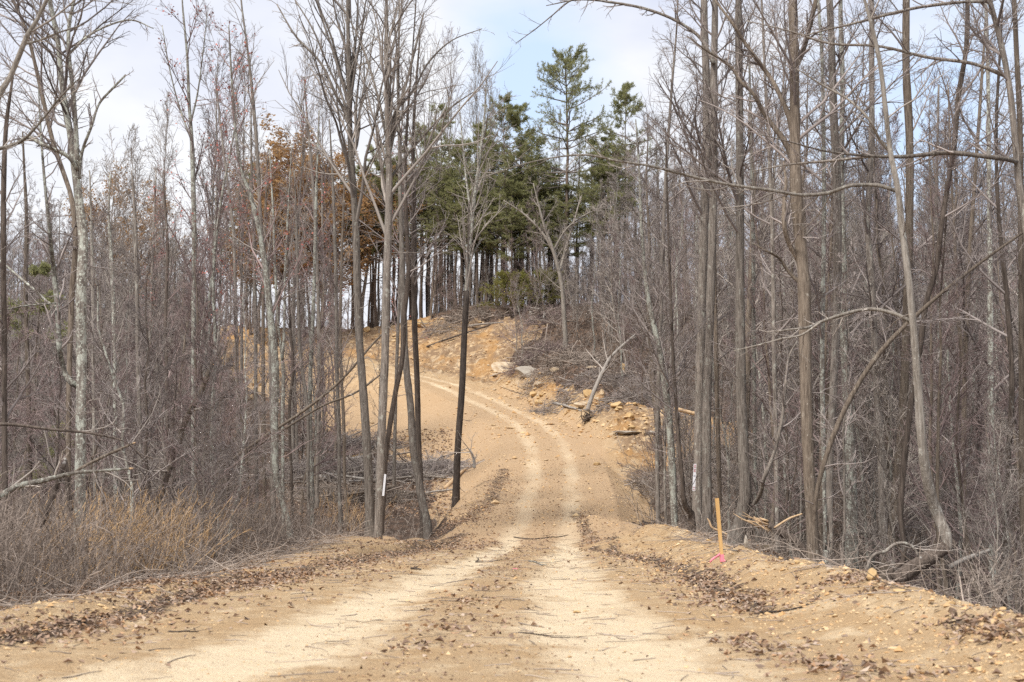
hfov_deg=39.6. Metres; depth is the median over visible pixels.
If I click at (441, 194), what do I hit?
pine tree
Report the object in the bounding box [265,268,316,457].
sapling
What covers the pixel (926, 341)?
bare tree
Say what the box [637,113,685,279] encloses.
bare tree
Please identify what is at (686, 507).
bare tree
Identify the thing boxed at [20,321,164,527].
sapling
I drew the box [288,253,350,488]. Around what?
bare tree
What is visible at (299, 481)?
brush pole
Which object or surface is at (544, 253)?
sapling
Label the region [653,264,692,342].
sapling
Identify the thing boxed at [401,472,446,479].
brush pole
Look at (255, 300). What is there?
bare tree
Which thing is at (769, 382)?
young tree
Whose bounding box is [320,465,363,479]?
brush pole
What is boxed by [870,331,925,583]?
young tree
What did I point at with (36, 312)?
bare tree
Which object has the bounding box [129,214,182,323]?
bare tree
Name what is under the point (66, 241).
bare tree
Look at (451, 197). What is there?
pine tree
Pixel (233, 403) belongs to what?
sapling
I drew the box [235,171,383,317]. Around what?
oak tree
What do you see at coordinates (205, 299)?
young tree
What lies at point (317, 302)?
maple tree
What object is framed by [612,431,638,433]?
rock slab
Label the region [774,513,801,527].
fallen branch
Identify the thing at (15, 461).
sapling
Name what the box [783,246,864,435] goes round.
sapling
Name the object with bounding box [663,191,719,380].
sapling
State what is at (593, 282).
young tree
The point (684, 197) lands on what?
bare tree
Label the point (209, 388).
sapling
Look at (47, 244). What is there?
sapling
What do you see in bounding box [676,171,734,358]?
bare tree
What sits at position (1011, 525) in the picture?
sapling
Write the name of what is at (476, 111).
slender tree
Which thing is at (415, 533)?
undergrowth
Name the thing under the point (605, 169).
pine tree
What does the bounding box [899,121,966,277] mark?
bare tree
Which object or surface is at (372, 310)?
pine tree
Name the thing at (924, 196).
bare tree
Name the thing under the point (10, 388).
young tree
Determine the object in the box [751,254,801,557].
young tree
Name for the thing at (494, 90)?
slender tree
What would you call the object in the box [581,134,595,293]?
bare tree
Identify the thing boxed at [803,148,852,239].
bare tree
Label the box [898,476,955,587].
sapling
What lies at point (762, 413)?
young tree
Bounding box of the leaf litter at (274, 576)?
[0,310,1023,681]
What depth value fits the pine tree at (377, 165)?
117.52 m
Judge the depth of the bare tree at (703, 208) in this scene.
39.06 m
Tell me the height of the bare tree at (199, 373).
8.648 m
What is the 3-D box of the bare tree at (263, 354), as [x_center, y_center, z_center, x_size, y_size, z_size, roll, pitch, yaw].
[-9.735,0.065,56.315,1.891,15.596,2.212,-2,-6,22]
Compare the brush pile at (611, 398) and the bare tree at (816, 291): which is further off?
the brush pile at (611, 398)
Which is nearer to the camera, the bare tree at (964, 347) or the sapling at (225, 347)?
the bare tree at (964, 347)
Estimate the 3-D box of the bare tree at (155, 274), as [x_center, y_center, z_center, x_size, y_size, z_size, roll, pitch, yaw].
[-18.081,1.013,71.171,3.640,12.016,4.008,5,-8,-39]
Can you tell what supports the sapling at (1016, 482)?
on the ground at (432, 357)
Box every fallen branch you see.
[707,518,726,535]
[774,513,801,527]
[865,531,968,570]
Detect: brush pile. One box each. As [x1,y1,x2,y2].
[248,436,374,481]
[259,423,409,450]
[267,467,434,503]
[298,446,473,483]
[391,443,484,478]
[410,295,508,338]
[490,324,585,381]
[497,303,572,337]
[499,340,624,399]
[517,360,613,415]
[577,352,694,392]
[580,373,690,416]
[617,458,680,497]
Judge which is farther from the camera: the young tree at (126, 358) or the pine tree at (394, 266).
the pine tree at (394, 266)
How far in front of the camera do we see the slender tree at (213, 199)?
67.26 m
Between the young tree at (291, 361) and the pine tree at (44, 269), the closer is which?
the pine tree at (44, 269)
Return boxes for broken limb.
[0,370,164,484]
[0,442,138,528]
[63,377,166,483]
[674,408,694,415]
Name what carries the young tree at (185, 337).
on the ground at (432, 357)
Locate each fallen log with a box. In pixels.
[426,314,505,346]
[444,462,472,488]
[468,322,502,325]
[552,402,580,410]
[733,512,806,557]
[948,549,989,568]
[953,575,1020,580]
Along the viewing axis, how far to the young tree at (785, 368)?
57.76 m
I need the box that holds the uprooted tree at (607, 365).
[576,308,643,424]
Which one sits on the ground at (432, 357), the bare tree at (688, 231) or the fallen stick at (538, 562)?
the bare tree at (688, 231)
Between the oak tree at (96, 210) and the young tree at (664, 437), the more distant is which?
the oak tree at (96, 210)
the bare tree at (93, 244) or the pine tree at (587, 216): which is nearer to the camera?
the bare tree at (93, 244)
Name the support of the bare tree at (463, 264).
on the ground at (432, 357)
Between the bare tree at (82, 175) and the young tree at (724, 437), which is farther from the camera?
the bare tree at (82, 175)
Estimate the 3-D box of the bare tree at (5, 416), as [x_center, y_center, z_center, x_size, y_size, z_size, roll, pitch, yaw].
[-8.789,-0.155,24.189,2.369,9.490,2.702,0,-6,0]
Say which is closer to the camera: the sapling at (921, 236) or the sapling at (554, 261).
the sapling at (921, 236)
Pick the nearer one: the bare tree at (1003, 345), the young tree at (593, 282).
the bare tree at (1003, 345)
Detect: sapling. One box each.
[0,207,20,301]
[0,219,49,392]
[0,289,74,496]
[0,290,65,510]
[0,327,45,470]
[0,335,75,500]
[0,367,62,513]
[0,374,62,508]
[0,389,50,471]
[0,422,19,522]
[1,307,112,509]
[7,206,33,303]
[7,214,40,377]
[7,222,155,485]
[8,372,125,512]
[12,217,38,298]
[13,288,91,514]
[16,221,64,301]
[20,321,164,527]
[31,240,49,328]
[31,319,136,503]
[33,327,61,445]
[34,203,239,541]
[34,205,67,320]
[43,312,96,496]
[50,297,90,424]
[52,297,152,497]
[59,238,237,522]
[72,277,136,503]
[73,297,172,487]
[97,334,159,507]
[107,254,190,490]
[122,292,201,546]
[130,335,190,509]
[139,229,189,333]
[151,325,284,556]
[154,246,184,362]
[167,326,276,558]
[168,248,233,449]
[168,407,238,523]
[169,208,224,296]
[174,411,239,508]
[175,380,244,499]
[177,298,261,493]
[181,407,256,558]
[202,306,234,391]
[211,266,286,548]
[219,347,280,517]
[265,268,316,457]
[267,237,325,419]
[279,348,296,421]
[280,221,357,457]
[284,250,375,512]
[288,316,345,482]
[296,302,371,472]
[417,214,462,318]
[417,236,449,300]
[441,274,460,314]
[464,263,484,304]
[477,268,549,316]
[478,248,494,307]
[488,225,531,361]
[503,272,547,358]
[508,192,554,319]
[517,197,551,306]
[527,221,557,313]
[527,265,571,307]
[542,207,577,303]
[550,219,579,305]
[550,291,577,329]
[552,219,578,319]
[553,252,590,329]
[556,256,570,295]
[564,265,590,336]
[575,219,641,341]
[578,202,640,341]
[578,263,605,320]
[579,226,626,316]
[579,233,595,297]
[581,262,595,299]
[583,222,600,301]
[586,192,633,372]
[587,243,629,333]
[596,207,685,371]
[602,229,644,362]
[608,263,665,404]
[614,343,693,506]
[615,271,658,369]
[621,216,638,298]
[641,353,729,520]
[650,334,713,478]
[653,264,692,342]
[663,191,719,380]
[669,212,735,394]
[673,247,697,297]
[694,258,746,388]
[712,370,784,542]
[712,419,753,540]
[713,328,780,540]
[717,236,745,329]
[718,211,734,295]
[718,245,734,341]
[721,288,795,449]
[721,302,841,544]
[732,232,863,554]
[735,389,846,558]
[750,360,842,541]
[750,431,799,541]
[756,311,838,467]
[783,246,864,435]
[813,316,862,427]
[819,179,860,305]
[825,347,927,567]
[841,212,911,421]
[842,281,967,552]
[845,255,1018,604]
[848,212,885,328]
[859,289,952,558]
[862,183,974,339]
[862,272,923,540]
[868,420,919,550]
[898,419,953,586]
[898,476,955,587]
[905,440,953,587]
[911,325,984,526]
[921,446,1019,599]
[923,392,1021,612]
[944,409,1023,607]
[947,417,986,536]
[948,407,1019,609]
[969,361,1006,502]
[972,260,1002,426]
[980,418,1021,612]
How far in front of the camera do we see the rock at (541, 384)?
90.79 m
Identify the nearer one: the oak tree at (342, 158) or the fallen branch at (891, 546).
the fallen branch at (891, 546)
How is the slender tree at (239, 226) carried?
on the ground at (432, 357)
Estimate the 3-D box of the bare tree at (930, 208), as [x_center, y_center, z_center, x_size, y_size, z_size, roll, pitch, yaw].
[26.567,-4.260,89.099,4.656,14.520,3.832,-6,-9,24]
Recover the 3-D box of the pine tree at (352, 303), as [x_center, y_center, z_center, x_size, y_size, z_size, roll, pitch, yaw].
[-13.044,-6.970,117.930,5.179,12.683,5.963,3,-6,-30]
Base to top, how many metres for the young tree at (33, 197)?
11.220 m
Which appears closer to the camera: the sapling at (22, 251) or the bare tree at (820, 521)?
the bare tree at (820, 521)
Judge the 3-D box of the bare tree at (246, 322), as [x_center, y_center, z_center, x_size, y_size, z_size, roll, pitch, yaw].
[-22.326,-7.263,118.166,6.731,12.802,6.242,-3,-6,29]
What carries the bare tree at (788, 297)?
on the ground at (432, 357)
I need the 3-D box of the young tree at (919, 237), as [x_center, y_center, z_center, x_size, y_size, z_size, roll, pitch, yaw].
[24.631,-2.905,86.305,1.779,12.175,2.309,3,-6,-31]
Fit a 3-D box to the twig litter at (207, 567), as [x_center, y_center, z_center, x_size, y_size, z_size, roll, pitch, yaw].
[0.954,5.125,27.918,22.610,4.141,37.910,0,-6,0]
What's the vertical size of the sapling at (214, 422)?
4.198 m
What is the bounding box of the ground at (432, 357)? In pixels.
[0,303,1023,678]
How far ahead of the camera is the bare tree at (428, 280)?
119.44 m
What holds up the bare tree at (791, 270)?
on the ground at (432, 357)
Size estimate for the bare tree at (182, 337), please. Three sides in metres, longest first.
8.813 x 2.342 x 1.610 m
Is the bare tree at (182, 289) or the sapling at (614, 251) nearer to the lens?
the bare tree at (182, 289)
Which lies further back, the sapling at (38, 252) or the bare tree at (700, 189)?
the bare tree at (700, 189)
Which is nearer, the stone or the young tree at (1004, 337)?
the stone
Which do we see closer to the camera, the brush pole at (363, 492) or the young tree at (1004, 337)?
the young tree at (1004, 337)
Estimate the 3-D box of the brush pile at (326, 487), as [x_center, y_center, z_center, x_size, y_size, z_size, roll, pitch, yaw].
[-7.447,6.727,64.593,8.171,2.325,4.822,0,-6,0]
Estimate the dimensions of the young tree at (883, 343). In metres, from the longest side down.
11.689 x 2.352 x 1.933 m
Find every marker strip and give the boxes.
[382,474,385,495]
[692,464,695,490]
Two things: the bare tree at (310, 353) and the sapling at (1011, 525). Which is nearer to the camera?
the sapling at (1011, 525)
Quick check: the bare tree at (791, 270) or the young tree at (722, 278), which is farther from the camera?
the young tree at (722, 278)
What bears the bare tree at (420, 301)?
on the ground at (432, 357)
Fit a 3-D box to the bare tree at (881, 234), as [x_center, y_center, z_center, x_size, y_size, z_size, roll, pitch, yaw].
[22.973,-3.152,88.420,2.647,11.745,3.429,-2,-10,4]
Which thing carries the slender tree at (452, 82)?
on the ground at (432, 357)
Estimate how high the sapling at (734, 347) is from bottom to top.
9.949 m
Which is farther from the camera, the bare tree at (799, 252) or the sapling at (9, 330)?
the sapling at (9, 330)
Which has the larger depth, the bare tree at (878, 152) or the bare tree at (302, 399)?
the bare tree at (878, 152)
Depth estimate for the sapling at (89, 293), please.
49.02 m
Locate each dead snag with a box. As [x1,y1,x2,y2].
[35,461,65,526]
[63,458,73,511]
[436,435,477,467]
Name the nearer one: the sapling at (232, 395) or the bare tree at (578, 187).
the sapling at (232, 395)
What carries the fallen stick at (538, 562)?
on the dirt road
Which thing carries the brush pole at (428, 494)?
on the ground at (432, 357)
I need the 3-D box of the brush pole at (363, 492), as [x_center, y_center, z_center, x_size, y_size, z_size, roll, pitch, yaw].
[-6.433,6.373,63.987,2.167,1.574,3.805,-2,-6,18]
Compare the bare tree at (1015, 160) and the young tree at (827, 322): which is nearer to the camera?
the bare tree at (1015, 160)
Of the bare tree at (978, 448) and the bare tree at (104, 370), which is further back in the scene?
the bare tree at (104, 370)
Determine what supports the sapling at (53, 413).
on the ground at (432, 357)
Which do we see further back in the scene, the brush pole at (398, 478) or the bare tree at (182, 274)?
the bare tree at (182, 274)
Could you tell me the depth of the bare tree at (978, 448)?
41.97 m
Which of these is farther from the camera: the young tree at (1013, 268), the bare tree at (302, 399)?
the bare tree at (302, 399)
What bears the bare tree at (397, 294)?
on the ground at (432, 357)
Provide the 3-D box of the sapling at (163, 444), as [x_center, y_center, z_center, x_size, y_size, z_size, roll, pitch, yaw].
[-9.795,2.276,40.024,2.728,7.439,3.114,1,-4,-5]
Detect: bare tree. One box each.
[0,0,100,562]
[0,0,141,154]
[0,0,159,572]
[0,61,72,575]
[0,132,50,511]
[0,213,22,316]
[0,242,22,347]
[0,315,41,508]
[0,326,22,501]
[0,343,22,416]
[7,264,65,455]
[7,336,35,452]
[8,268,53,452]
[8,275,29,387]
[8,295,74,516]
[11,332,57,505]
[12,283,64,497]
[19,231,74,347]
[22,283,67,463]
[28,207,68,299]
[29,190,71,327]
[30,234,66,331]
[38,204,59,258]
[41,194,67,300]
[41,334,86,457]
[46,205,103,350]
[48,157,127,541]
[48,250,95,407]
[59,220,72,309]
[62,160,99,306]
[62,230,115,377]
[64,245,109,386]
[72,308,143,519]
[74,271,134,507]
[86,203,103,308]
[87,217,105,307]
[88,273,148,480]
[89,165,159,525]
[89,308,129,495]
[90,259,161,387]
[97,225,129,318]
[98,223,126,289]
[105,293,151,508]
[106,338,148,492]
[115,208,129,283]
[117,351,154,499]
[118,256,143,340]
[120,337,188,502]
[128,169,196,522]
[128,276,186,531]
[129,180,182,283]
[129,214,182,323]
[132,244,184,448]
[136,329,203,551]
[147,265,188,386]
[148,335,189,499]
[152,277,188,438]
[154,353,199,503]
[157,229,204,355]
[158,209,191,341]
[169,244,191,352]
[171,312,204,495]
[173,240,200,346]
[177,317,211,443]
[181,235,231,421]
[188,285,217,399]
[190,308,262,514]
[197,0,309,537]
[208,284,270,540]
[214,362,243,503]
[217,254,243,323]
[226,106,285,525]
[235,149,294,525]
[249,150,255,334]
[257,138,323,535]
[259,0,426,536]
[265,256,332,464]
[275,183,319,529]
[282,170,316,530]
[285,326,314,460]
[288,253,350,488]
[292,110,336,527]
[296,0,518,539]
[304,161,310,329]
[308,134,364,524]
[311,119,358,534]
[336,62,462,538]
[361,169,374,326]
[364,21,449,537]
[365,0,452,534]
[373,151,397,325]
[376,197,379,325]
[387,88,432,497]
[390,169,397,324]
[395,257,398,323]
[405,225,417,318]
[408,148,417,319]
[410,160,433,317]
[421,153,431,316]
[424,159,432,316]
[428,110,444,314]
[428,185,450,311]
[437,58,519,507]
[440,0,956,583]
[458,165,464,298]
[479,169,484,302]
[487,126,505,301]
[504,176,609,347]
[509,0,778,533]
[524,142,533,304]
[530,126,543,303]
[551,105,570,303]
[563,135,582,237]
[573,118,588,295]
[574,173,579,297]
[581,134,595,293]
[584,0,701,523]
[585,151,642,301]
[599,106,717,531]
[601,153,636,327]
[603,108,689,503]
[606,133,675,356]
[617,116,695,526]
[621,151,654,269]
[628,155,697,343]
[635,133,654,299]
[635,151,686,251]
[636,0,805,545]
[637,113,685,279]
[640,0,780,530]
[640,166,694,367]
[656,130,700,353]
[669,44,762,534]
[673,124,728,277]
[673,185,734,390]
[675,0,916,562]
[675,147,698,245]
[676,0,860,552]
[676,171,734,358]
[677,158,719,318]
[680,140,700,254]
[681,52,826,533]
[688,114,724,251]
[700,111,735,288]
[707,161,748,334]
[712,283,766,513]
[717,42,795,542]
[717,150,747,275]
[718,137,750,275]
[725,146,799,556]
[725,161,777,416]
[726,0,945,565]
[729,87,789,286]
[730,151,815,387]
[743,0,1023,543]
[744,60,863,557]
[744,151,770,296]
[745,162,835,546]
[757,99,827,254]
[757,207,824,532]
[766,146,828,378]
[767,167,830,464]
[769,216,1022,560]
[777,158,881,523]
[780,0,951,569]
[780,64,883,558]
[780,234,860,538]
[781,0,867,564]
[790,0,959,560]
[793,213,855,410]
[801,149,826,234]
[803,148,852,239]
[806,183,826,272]
[808,141,856,402]
[812,125,923,563]
[814,163,862,297]
[826,133,857,233]
[828,216,910,568]
[841,203,944,554]
[841,264,891,568]
[842,0,1000,579]
[845,130,925,289]
[845,139,902,491]
[845,153,900,289]
[846,161,882,350]
[847,242,870,430]
[854,232,920,386]
[855,106,922,389]
[856,195,900,262]
[857,105,904,296]
[858,115,894,230]
[864,201,894,273]
[886,0,1023,581]
[888,125,985,528]
[890,237,972,467]
[892,0,1023,598]
[897,160,962,344]
[898,0,1023,607]
[898,85,987,595]
[898,108,1016,576]
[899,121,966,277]
[900,225,953,428]
[901,172,1012,581]
[909,206,970,494]
[911,329,997,599]
[919,120,967,298]
[920,0,1018,607]
[921,142,971,283]
[933,219,1008,605]
[934,240,994,537]
[944,141,1001,380]
[944,170,1017,477]
[948,0,1023,614]
[950,162,1008,299]
[961,138,994,307]
[961,210,995,359]
[966,98,1023,610]
[967,160,991,249]
[967,255,997,442]
[968,249,1017,522]
[969,175,1017,449]
[976,129,1017,347]
[1000,106,1023,264]
[1000,279,1017,382]
[1003,368,1017,425]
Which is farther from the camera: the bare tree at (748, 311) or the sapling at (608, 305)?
the sapling at (608, 305)
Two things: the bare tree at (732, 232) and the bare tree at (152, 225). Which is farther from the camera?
the bare tree at (732, 232)
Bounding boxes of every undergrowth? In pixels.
[0,259,1020,603]
[0,451,363,603]
[199,379,455,539]
[427,300,735,407]
[705,494,1023,612]
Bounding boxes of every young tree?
[0,349,19,509]
[13,233,23,326]
[15,198,36,294]
[19,182,38,264]
[29,199,44,279]
[35,258,49,336]
[38,269,66,507]
[50,301,67,455]
[51,363,74,517]
[71,270,106,453]
[96,314,133,492]
[103,272,156,496]
[131,326,150,479]
[145,207,217,510]
[155,273,190,461]
[161,342,201,502]
[168,183,226,500]
[171,260,215,509]
[179,277,224,468]
[217,306,234,468]
[258,303,272,404]
[266,293,286,429]
[279,289,306,464]
[285,276,330,505]
[329,277,354,391]
[368,311,390,449]
[417,219,438,314]
[443,217,459,309]
[583,186,614,353]
[591,178,619,352]
[599,226,622,341]
[600,173,628,327]
[608,217,631,379]
[611,206,624,303]
[631,225,694,522]
[636,202,670,349]
[652,197,687,372]
[655,170,695,393]
[656,226,673,357]
[658,214,694,451]
[663,204,685,354]
[666,122,694,310]
[666,307,695,503]
[678,152,723,293]
[684,246,723,471]
[688,301,738,533]
[715,360,737,520]
[717,189,734,343]
[717,207,731,370]
[717,273,736,464]
[723,201,735,341]
[723,249,790,543]
[724,124,799,549]
[735,180,797,536]
[747,226,767,439]
[749,313,789,497]
[751,232,781,505]
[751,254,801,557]
[751,293,790,492]
[753,342,799,551]
[756,300,778,462]
[757,185,798,543]
[762,164,786,373]
[777,294,829,557]
[778,112,882,546]
[804,237,854,516]
[808,207,855,489]
[811,233,886,565]
[812,251,875,569]
[834,339,890,565]
[849,302,893,567]
[859,268,900,477]
[861,266,922,565]
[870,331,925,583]
[884,253,934,538]
[889,233,975,573]
[891,159,928,413]
[895,65,990,594]
[895,108,993,596]
[903,215,987,599]
[905,249,955,537]
[909,359,934,584]
[911,255,975,594]
[916,198,928,317]
[920,343,973,592]
[921,322,970,582]
[940,380,987,602]
[942,246,1014,579]
[961,254,1000,480]
[968,248,1014,594]
[969,315,1020,608]
[971,217,1019,533]
[982,232,1016,458]
[983,215,1019,522]
[983,246,1018,520]
[984,324,1019,602]
[998,338,1021,613]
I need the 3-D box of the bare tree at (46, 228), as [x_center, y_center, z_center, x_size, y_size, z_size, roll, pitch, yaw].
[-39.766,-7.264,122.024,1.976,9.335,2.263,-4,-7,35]
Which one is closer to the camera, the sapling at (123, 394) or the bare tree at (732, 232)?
the sapling at (123, 394)
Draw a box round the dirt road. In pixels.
[0,343,1015,681]
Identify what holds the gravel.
on the ground at (432, 357)
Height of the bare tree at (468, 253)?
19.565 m
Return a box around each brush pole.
[280,473,326,481]
[285,459,323,486]
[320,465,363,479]
[321,453,392,473]
[321,464,373,486]
[330,474,396,497]
[341,433,391,456]
[346,459,375,482]
[373,476,414,486]
[388,440,437,456]
[388,459,462,471]
[388,471,450,495]
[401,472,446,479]
[411,484,462,494]
[530,300,547,318]
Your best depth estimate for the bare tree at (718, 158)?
116.60 m
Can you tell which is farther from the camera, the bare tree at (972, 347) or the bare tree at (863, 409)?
the bare tree at (972, 347)
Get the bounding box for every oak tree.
[58,161,160,305]
[95,184,188,305]
[206,142,362,345]
[207,179,331,343]
[209,108,369,336]
[218,167,379,325]
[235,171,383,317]
[250,142,418,327]
[329,164,435,327]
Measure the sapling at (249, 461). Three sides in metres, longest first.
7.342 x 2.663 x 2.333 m
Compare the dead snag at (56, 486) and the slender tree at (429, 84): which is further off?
the slender tree at (429, 84)
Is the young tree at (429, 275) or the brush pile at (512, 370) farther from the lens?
the young tree at (429, 275)
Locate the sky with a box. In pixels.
[0,0,1023,328]
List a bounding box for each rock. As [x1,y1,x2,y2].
[363,326,369,331]
[530,391,536,396]
[533,381,543,386]
[535,399,542,405]
[574,401,586,407]
[583,389,591,396]
[610,401,621,407]
[626,412,633,417]
[867,568,876,580]
[893,589,906,593]
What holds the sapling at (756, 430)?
on the ground at (432, 357)
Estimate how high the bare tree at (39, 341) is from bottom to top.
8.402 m
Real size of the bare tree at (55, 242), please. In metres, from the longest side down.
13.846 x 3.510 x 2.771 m
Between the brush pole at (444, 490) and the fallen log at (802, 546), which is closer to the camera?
the fallen log at (802, 546)
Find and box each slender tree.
[57,125,156,348]
[99,123,190,483]
[132,91,187,377]
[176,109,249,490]
[179,0,263,489]
[184,76,249,468]
[213,15,297,479]
[272,39,328,462]
[278,66,361,459]
[408,31,452,277]
[434,23,470,307]
[447,28,488,305]
[475,69,508,276]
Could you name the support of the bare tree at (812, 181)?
on the ground at (432, 357)
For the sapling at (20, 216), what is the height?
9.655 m
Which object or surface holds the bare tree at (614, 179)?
on the ground at (432, 357)
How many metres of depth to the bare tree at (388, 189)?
42.42 m
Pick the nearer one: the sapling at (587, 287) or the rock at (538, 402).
the rock at (538, 402)
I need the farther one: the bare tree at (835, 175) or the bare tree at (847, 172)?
the bare tree at (847, 172)
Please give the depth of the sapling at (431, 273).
119.68 m
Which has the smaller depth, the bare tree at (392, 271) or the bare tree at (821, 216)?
the bare tree at (821, 216)
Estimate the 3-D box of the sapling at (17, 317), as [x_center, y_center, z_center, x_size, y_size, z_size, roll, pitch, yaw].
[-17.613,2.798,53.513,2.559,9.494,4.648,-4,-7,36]
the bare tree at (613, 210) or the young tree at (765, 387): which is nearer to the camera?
the young tree at (765, 387)
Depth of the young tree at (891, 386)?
39.63 m
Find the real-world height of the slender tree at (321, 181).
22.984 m
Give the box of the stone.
[744,535,748,547]
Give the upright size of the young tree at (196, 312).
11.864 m
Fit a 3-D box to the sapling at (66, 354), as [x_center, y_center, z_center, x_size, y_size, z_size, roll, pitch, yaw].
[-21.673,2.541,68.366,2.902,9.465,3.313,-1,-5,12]
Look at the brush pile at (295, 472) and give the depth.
71.34 m
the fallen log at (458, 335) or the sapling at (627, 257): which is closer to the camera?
the fallen log at (458, 335)
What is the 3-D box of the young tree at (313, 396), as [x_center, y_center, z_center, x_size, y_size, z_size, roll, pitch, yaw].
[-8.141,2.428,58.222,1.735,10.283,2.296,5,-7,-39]
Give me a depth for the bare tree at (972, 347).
55.40 m
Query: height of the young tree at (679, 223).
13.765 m
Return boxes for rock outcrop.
[491,362,514,372]
[515,366,535,377]
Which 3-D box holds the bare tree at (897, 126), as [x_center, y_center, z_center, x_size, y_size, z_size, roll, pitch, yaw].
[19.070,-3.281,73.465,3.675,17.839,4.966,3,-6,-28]
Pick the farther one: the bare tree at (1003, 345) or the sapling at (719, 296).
the sapling at (719, 296)
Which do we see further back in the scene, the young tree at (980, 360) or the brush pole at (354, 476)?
the brush pole at (354, 476)
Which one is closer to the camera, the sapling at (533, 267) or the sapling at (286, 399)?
the sapling at (286, 399)
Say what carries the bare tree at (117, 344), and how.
on the ground at (432, 357)
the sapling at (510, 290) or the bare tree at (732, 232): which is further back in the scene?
the bare tree at (732, 232)
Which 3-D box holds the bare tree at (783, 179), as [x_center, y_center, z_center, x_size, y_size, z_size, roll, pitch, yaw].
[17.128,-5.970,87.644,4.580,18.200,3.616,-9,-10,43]
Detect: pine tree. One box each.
[0,261,74,514]
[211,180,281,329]
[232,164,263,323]
[336,181,384,328]
[340,143,408,326]
[341,165,381,297]
[344,173,383,327]
[364,160,416,324]
[366,146,435,289]
[373,176,445,311]
[403,122,443,317]
[408,162,453,315]
[409,103,468,312]
[410,177,492,308]
[416,181,455,308]
[420,138,495,307]
[428,179,489,284]
[432,177,459,308]
[435,168,500,305]
[437,184,510,303]
[440,122,511,303]
[448,173,513,305]
[455,141,524,304]
[467,91,539,306]
[473,189,533,305]
[475,163,554,298]
[475,173,518,304]
[477,178,542,311]
[486,179,562,303]
[493,102,555,298]
[503,195,559,304]
[505,185,561,304]
[511,128,571,304]
[515,43,624,305]
[524,183,580,304]
[527,184,603,303]
[536,163,586,302]
[536,177,583,303]
[559,135,636,299]
[560,166,621,302]
[577,155,638,308]
[579,81,664,303]
[582,143,641,297]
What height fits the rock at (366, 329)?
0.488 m
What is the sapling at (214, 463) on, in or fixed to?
on the ground at (432, 357)
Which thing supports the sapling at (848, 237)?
on the ground at (432, 357)
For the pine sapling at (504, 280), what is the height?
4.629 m
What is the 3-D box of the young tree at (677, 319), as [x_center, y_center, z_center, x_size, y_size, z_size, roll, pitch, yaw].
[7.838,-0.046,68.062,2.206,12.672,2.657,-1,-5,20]
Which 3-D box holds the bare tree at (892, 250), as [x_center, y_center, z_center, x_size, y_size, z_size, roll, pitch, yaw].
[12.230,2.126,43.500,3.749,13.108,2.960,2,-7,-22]
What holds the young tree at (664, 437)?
on the ground at (432, 357)
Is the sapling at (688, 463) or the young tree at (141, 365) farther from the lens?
the young tree at (141, 365)
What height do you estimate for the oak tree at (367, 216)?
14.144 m
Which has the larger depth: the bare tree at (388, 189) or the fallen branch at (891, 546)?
the bare tree at (388, 189)
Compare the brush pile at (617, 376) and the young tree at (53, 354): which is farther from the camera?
the brush pile at (617, 376)
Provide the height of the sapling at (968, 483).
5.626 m
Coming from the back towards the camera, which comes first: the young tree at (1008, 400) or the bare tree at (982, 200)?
the bare tree at (982, 200)
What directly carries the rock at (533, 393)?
on the ground at (432, 357)
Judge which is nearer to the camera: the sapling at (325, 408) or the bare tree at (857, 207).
the sapling at (325, 408)
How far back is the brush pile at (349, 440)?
79.10 m
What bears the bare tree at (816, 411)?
on the ground at (432, 357)
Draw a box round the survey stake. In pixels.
[710,498,725,563]
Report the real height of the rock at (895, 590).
0.055 m
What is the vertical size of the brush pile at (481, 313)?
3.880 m
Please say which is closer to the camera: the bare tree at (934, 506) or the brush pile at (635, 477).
the bare tree at (934, 506)
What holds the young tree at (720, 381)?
on the ground at (432, 357)
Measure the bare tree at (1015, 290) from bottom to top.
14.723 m
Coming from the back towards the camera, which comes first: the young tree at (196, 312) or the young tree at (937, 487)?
the young tree at (196, 312)
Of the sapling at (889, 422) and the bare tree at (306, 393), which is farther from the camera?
the bare tree at (306, 393)
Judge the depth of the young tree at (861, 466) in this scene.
40.64 m
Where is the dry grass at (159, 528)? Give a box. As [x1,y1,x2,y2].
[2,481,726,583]
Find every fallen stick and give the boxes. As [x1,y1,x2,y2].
[168,625,210,631]
[514,534,566,538]
[522,632,583,637]
[528,560,546,565]
[760,591,819,612]
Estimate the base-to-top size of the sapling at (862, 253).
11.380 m
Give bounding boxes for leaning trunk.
[123,329,222,520]
[200,322,394,480]
[248,371,379,451]
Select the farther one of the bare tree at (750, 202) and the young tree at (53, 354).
the bare tree at (750, 202)
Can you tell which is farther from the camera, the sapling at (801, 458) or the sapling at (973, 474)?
the sapling at (973, 474)
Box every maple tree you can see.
[134,158,169,488]
[138,0,224,520]
[198,55,250,520]
[207,11,321,538]
[290,76,346,508]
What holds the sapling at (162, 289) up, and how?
on the ground at (432, 357)
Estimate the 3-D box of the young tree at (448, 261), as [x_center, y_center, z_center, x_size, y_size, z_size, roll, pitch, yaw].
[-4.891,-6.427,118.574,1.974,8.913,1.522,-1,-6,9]
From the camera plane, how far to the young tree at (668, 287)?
88.02 m
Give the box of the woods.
[28,213,1007,328]
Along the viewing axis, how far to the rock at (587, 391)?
84.68 m
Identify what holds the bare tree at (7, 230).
on the ground at (432, 357)
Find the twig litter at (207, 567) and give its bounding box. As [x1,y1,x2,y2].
[0,496,1023,681]
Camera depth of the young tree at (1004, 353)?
35.95 m
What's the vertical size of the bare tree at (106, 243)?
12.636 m
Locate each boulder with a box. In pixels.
[417,320,429,326]
[549,367,559,372]
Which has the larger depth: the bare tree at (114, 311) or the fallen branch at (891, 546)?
the bare tree at (114, 311)
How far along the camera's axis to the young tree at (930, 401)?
28.16 m
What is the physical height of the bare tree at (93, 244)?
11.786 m
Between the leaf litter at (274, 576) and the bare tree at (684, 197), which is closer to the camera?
the leaf litter at (274, 576)
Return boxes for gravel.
[1,318,1023,681]

